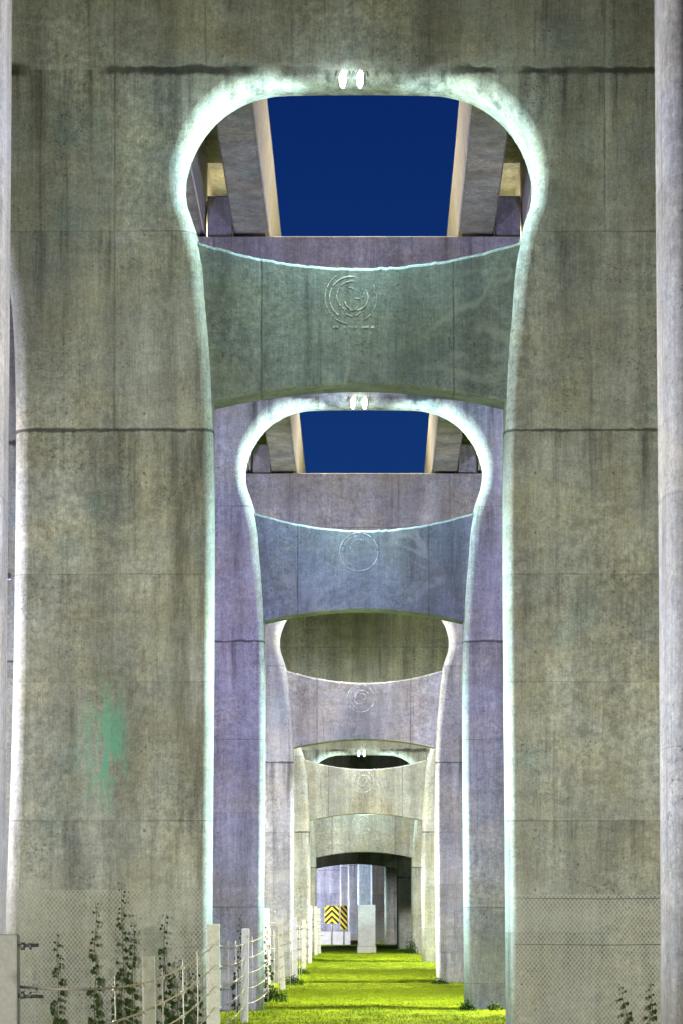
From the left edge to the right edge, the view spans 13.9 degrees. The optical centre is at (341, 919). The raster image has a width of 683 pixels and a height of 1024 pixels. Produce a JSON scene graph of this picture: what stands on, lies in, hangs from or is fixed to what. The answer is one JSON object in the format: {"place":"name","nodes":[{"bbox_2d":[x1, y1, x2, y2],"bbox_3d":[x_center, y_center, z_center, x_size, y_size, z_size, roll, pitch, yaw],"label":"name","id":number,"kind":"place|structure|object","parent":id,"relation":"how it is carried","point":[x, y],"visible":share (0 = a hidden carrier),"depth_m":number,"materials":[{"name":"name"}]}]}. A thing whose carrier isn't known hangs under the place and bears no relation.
{"place":"outdoors","nodes":[
{"label":"outdoors","id":0,"kind":"place"},
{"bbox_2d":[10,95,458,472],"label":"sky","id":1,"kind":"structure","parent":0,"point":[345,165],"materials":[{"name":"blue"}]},
{"bbox_2d":[220,943,505,1023],"bbox_3d":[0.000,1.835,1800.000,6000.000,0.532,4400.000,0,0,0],"label":"ground","id":2,"kind":"structure","parent":0,"point":[381,946],"depth_m":77.64,"materials":[{"name":"green plant"}]},
{"bbox_2d":[8,573,12,579],"bbox_3d":[-7.145,-2.217,54.000,1.590,8.920,0.280,0,0,0],"label":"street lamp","id":3,"kind":"object","parent":2,"relation":"on","point":[10,576],"visible":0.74,"depth_m":53.88,"materials":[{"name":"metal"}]},
{"bbox_2d":[6,300,15,892],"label":"bridge pier","id":4,"kind":"structure","parent":2,"relation":"on","point":[11,524],"depth_m":72.00,"materials":[{"name":"concrete"}]},
{"bbox_2d":[50,933,66,1023],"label":"climbing vine","id":5,"kind":"object","parent":2,"relation":"on","point":[52,1009],"visible":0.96,"depth_m":43.55,"materials":[{"name":"green plant"}]},
{"bbox_2d":[86,903,104,1023],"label":"climbing vine","id":6,"kind":"object","parent":2,"relation":"on","point":[97,1002],"visible":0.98,"depth_m":43.55,"materials":[{"name":"green plant"}]},
{"bbox_2d":[110,882,132,1023],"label":"climbing vine","id":7,"kind":"object","parent":2,"relation":"on","point":[127,989],"visible":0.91,"depth_m":43.54,"materials":[{"name":"green plant"}]},
{"bbox_2d":[124,915,138,1023],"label":"climbing vine","id":8,"kind":"object","parent":2,"relation":"on","point":[136,996],"visible":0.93,"depth_m":43.55,"materials":[{"name":"green plant"}]},
{"bbox_2d":[0,906,323,1023],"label":"rope fence","id":9,"kind":"object","parent":2,"relation":"on","point":[11,946],"visible":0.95,"depth_m":42.52,"materials":[{"name":"concrete"}]},
{"bbox_2d":[156,913,173,1023],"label":"climbing vine","id":10,"kind":"object","parent":2,"relation":"on","point":[160,951],"visible":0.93,"depth_m":43.55,"materials":[{"name":"green plant"}]},
{"bbox_2d":[164,957,193,1023],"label":"climbing vine","id":11,"kind":"object","parent":2,"relation":"on","point":[186,1020],"visible":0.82,"depth_m":43.47,"materials":[{"name":"green plant"}]},
{"bbox_2d":[179,969,206,1023],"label":"climbing vine","id":12,"kind":"object","parent":2,"relation":"on","point":[190,1002],"visible":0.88,"depth_m":43.51,"materials":[{"name":"green plant"}]},
{"bbox_2d":[231,915,241,1012],"bbox_3d":[-2.322,1.006,62.748,0.338,2.244,0.118,0,0,0],"label":"climbing vine","id":13,"kind":"object","parent":2,"relation":"on","point":[233,986],"visible":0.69,"depth_m":62.74,"materials":[{"name":"green plant"}]},
{"bbox_2d":[263,921,273,1000],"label":"climbing vine","id":14,"kind":"object","parent":2,"relation":"on","point":[270,976],"visible":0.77,"depth_m":69.82,"materials":[{"name":"green plant"}]},
{"bbox_2d":[263,988,287,1002],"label":"weed clump","id":15,"kind":"object","parent":2,"relation":"on","point":[276,996],"visible":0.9,"depth_m":69.78,"materials":[{"name":"green plant"}]},
{"bbox_2d":[285,974,303,984],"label":"weed clump","id":16,"kind":"object","parent":2,"relation":"on","point":[294,981],"visible":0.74,"depth_m":87.96,"materials":[{"name":"green plant"}]},
{"bbox_2d":[298,967,309,974],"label":"weed clump","id":17,"kind":"object","parent":2,"relation":"on","point":[303,972],"visible":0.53,"depth_m":99.96,"materials":[{"name":"green plant"}]},
{"bbox_2d":[317,865,339,931],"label":"bridge pier","id":18,"kind":"structure","parent":2,"relation":"on","point":[328,885],"depth_m":272.00,"materials":[{"name":"concrete"}]},
{"bbox_2d":[325,906,338,945],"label":"warning board","id":19,"kind":"object","parent":2,"relation":"on","point":[331,915],"visible":0.97,"depth_m":176.00,"materials":[{"name":"metal"}]},
{"bbox_2d":[317,932,349,944],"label":"road barrier","id":20,"kind":"object","parent":2,"relation":"on","point":[337,938],"visible":0.52,"depth_m":180.90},
{"bbox_2d":[6,0,660,1023],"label":"bridge pier","id":21,"kind":"structure","parent":2,"relation":"on","point":[150,332],"depth_m":43.70,"materials":[{"name":"concrete"}]},
{"bbox_2d":[18,890,202,1023],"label":"wire mesh","id":22,"kind":"object","parent":21,"relation":"attached to","point":[107,948],"visible":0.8,"depth_m":43.69,"materials":[{"name":"metal"}]},
{"bbox_2d":[186,99,272,235],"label":"bridge deck","id":23,"kind":"structure","parent":21,"relation":"on","point":[237,143],"depth_m":61.20,"materials":[{"name":"concrete"}]},
{"bbox_2d":[336,70,349,89],"bbox_3d":[0.023,-13.190,43.702,0.221,0.480,0.244,0,0,0],"label":"floodlight","id":24,"kind":"object","parent":21,"relation":"attached to","point":[342,79],"visible":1,"depth_m":43.60,"materials":[{"name":"white"}]},
{"bbox_2d":[353,70,366,89],"bbox_3d":[0.293,-13.190,43.702,0.221,0.480,0.244,0,0,0],"label":"floodlight","id":25,"kind":"object","parent":21,"relation":"attached to","point":[359,78],"visible":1,"depth_m":43.60,"materials":[{"name":"white"}]},
{"bbox_2d":[514,894,660,1023],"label":"wire mesh","id":26,"kind":"object","parent":21,"relation":"attached to","point":[567,944],"visible":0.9,"depth_m":43.69,"materials":[{"name":"metal"}]},
{"bbox_2d":[0,0,682,1023],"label":"bridge pier","id":27,"kind":"structure","parent":2,"relation":"on","point":[670,222],"depth_m":19.41,"materials":[{"name":"concrete"}]},
{"bbox_2d":[340,906,346,945],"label":"warning board","id":28,"kind":"object","parent":2,"relation":"on","point":[343,918],"visible":0.98,"depth_m":175.60,"materials":[{"name":"metal"}]},
{"bbox_2d":[340,865,347,931],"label":"bridge pier","id":29,"kind":"structure","parent":2,"relation":"on","point":[343,885],"depth_m":248.00,"materials":[{"name":"concrete"}]},
{"bbox_2d":[348,864,357,936],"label":"bridge pier","id":30,"kind":"structure","parent":2,"relation":"on","point":[352,905],"depth_m":228.00,"materials":[{"name":"concrete"}]},
{"bbox_2d":[350,937,357,944],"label":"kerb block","id":31,"kind":"structure","parent":2,"relation":"on","point":[354,940],"depth_m":183.00,"materials":[{"name":"beige concrete"}]},
{"bbox_2d":[197,196,520,1010],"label":"bridge pier","id":32,"kind":"structure","parent":2,"relation":"on","point":[269,570],"depth_m":64.20,"materials":[{"name":"concrete"}]},
{"bbox_2d":[203,158,299,472],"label":"bridge deck","id":33,"kind":"structure","parent":32,"relation":"on","point":[282,437],"depth_m":84.60,"materials":[{"name":"concrete"}]},
{"bbox_2d":[348,397,357,409],"bbox_3d":[0.266,-11.930,64.202,0.221,0.480,0.244,0,0,0],"label":"floodlight","id":34,"kind":"object","parent":32,"relation":"attached to","point":[352,402],"visible":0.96,"depth_m":64.10,"materials":[{"name":"white"}]},
{"bbox_2d":[360,397,369,409],"bbox_3d":[0.536,-11.930,64.202,0.221,0.480,0.244,0,0,0],"label":"floodlight","id":35,"kind":"object","parent":32,"relation":"attached to","point":[364,402],"visible":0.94,"depth_m":64.11,"materials":[{"name":"white"}]},
{"bbox_2d":[429,155,521,472],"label":"bridge deck","id":36,"kind":"structure","parent":32,"relation":"on","point":[446,436],"depth_m":84.60,"materials":[{"name":"concrete"}]},
{"bbox_2d":[454,101,531,235],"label":"bridge deck","id":37,"kind":"structure","parent":32,"relation":"on","point":[486,147],"depth_m":60.98,"materials":[{"name":"concrete"}]},
{"bbox_2d":[316,755,410,948],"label":"bridge pier","id":38,"kind":"structure","parent":2,"relation":"on","point":[401,865],"depth_m":155.00,"materials":[{"name":"concrete"}]},
{"bbox_2d":[246,444,481,983],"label":"bridge pier","id":39,"kind":"structure","parent":2,"relation":"on","point":[301,710],"depth_m":90.00,"materials":[{"name":"concrete"}]},
{"bbox_2d":[248,413,305,472],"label":"bridge deck","id":40,"kind":"structure","parent":39,"relation":"on","point":[301,460],"depth_m":92.83,"materials":[{"name":"concrete"}]},
{"bbox_2d":[424,422,479,472],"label":"bridge deck","id":41,"kind":"structure","parent":39,"relation":"on","point":[465,440],"depth_m":92.93,"materials":[{"name":"concrete"}]},
{"bbox_2d":[357,864,370,908],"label":"bridge pier","id":42,"kind":"structure","parent":2,"relation":"on","point":[363,884],"depth_m":213.00,"materials":[{"name":"concrete"}]},
{"bbox_2d":[280,613,448,961],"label":"bridge pier","id":43,"kind":"structure","parent":2,"relation":"on","point":[363,647],"depth_m":114.40,"materials":[{"name":"concrete"}]},
{"bbox_2d":[301,741,430,953],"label":"bridge pier","id":44,"kind":"structure","parent":2,"relation":"on","point":[388,834],"depth_m":134.15,"materials":[{"name":"concrete"}]},
{"bbox_2d":[357,905,375,952],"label":"upright block","id":45,"kind":"structure","parent":2,"relation":"on","point":[366,928],"depth_m":137.00,"materials":[{"name":"concrete"}]},
{"bbox_2d":[371,865,384,942],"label":"bridge pier","id":46,"kind":"structure","parent":2,"relation":"on","point":[377,886],"depth_m":198.00,"materials":[{"name":"concrete"}]},
{"bbox_2d":[384,867,396,943],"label":"bridge pier","id":47,"kind":"structure","parent":2,"relation":"on","point":[390,897],"depth_m":184.00,"materials":[{"name":"concrete"}]},
{"bbox_2d":[404,932,418,953],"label":"weed clump","id":48,"kind":"object","parent":2,"relation":"on","point":[411,950],"visible":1,"depth_m":132.60,"materials":[{"name":"green plant"}]},
{"bbox_2d":[430,977,448,983],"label":"weed clump","id":49,"kind":"object","parent":2,"relation":"on","point":[440,981],"visible":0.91,"depth_m":89.14,"materials":[{"name":"green plant"}]},
{"bbox_2d":[460,999,475,1010],"bbox_3d":[2.879,1.945,63.757,0.386,0.288,0.309,0,0,0],"label":"weed clump","id":50,"kind":"object","parent":2,"relation":"on","point":[468,1008],"visible":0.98,"depth_m":63.72,"materials":[{"name":"green plant"}]},
{"bbox_2d":[488,1001,503,1009],"bbox_3d":[3.512,1.946,63.748,0.390,0.274,0.297,0,0,0],"label":"weed clump","id":51,"kind":"object","parent":2,"relation":"on","point":[490,1007],"visible":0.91,"depth_m":63.72,"materials":[{"name":"green plant"}]},
{"bbox_2d":[619,987,632,1023],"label":"climbing vine","id":52,"kind":"object","parent":2,"relation":"on","point":[630,1018],"visible":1,"depth_m":43.56,"materials":[{"name":"green plant"}]},
{"bbox_2d":[644,984,656,1023],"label":"climbing vine","id":53,"kind":"object","parent":2,"relation":"on","point":[653,1011],"visible":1,"depth_m":43.55,"materials":[{"name":"green plant"}]}
]}

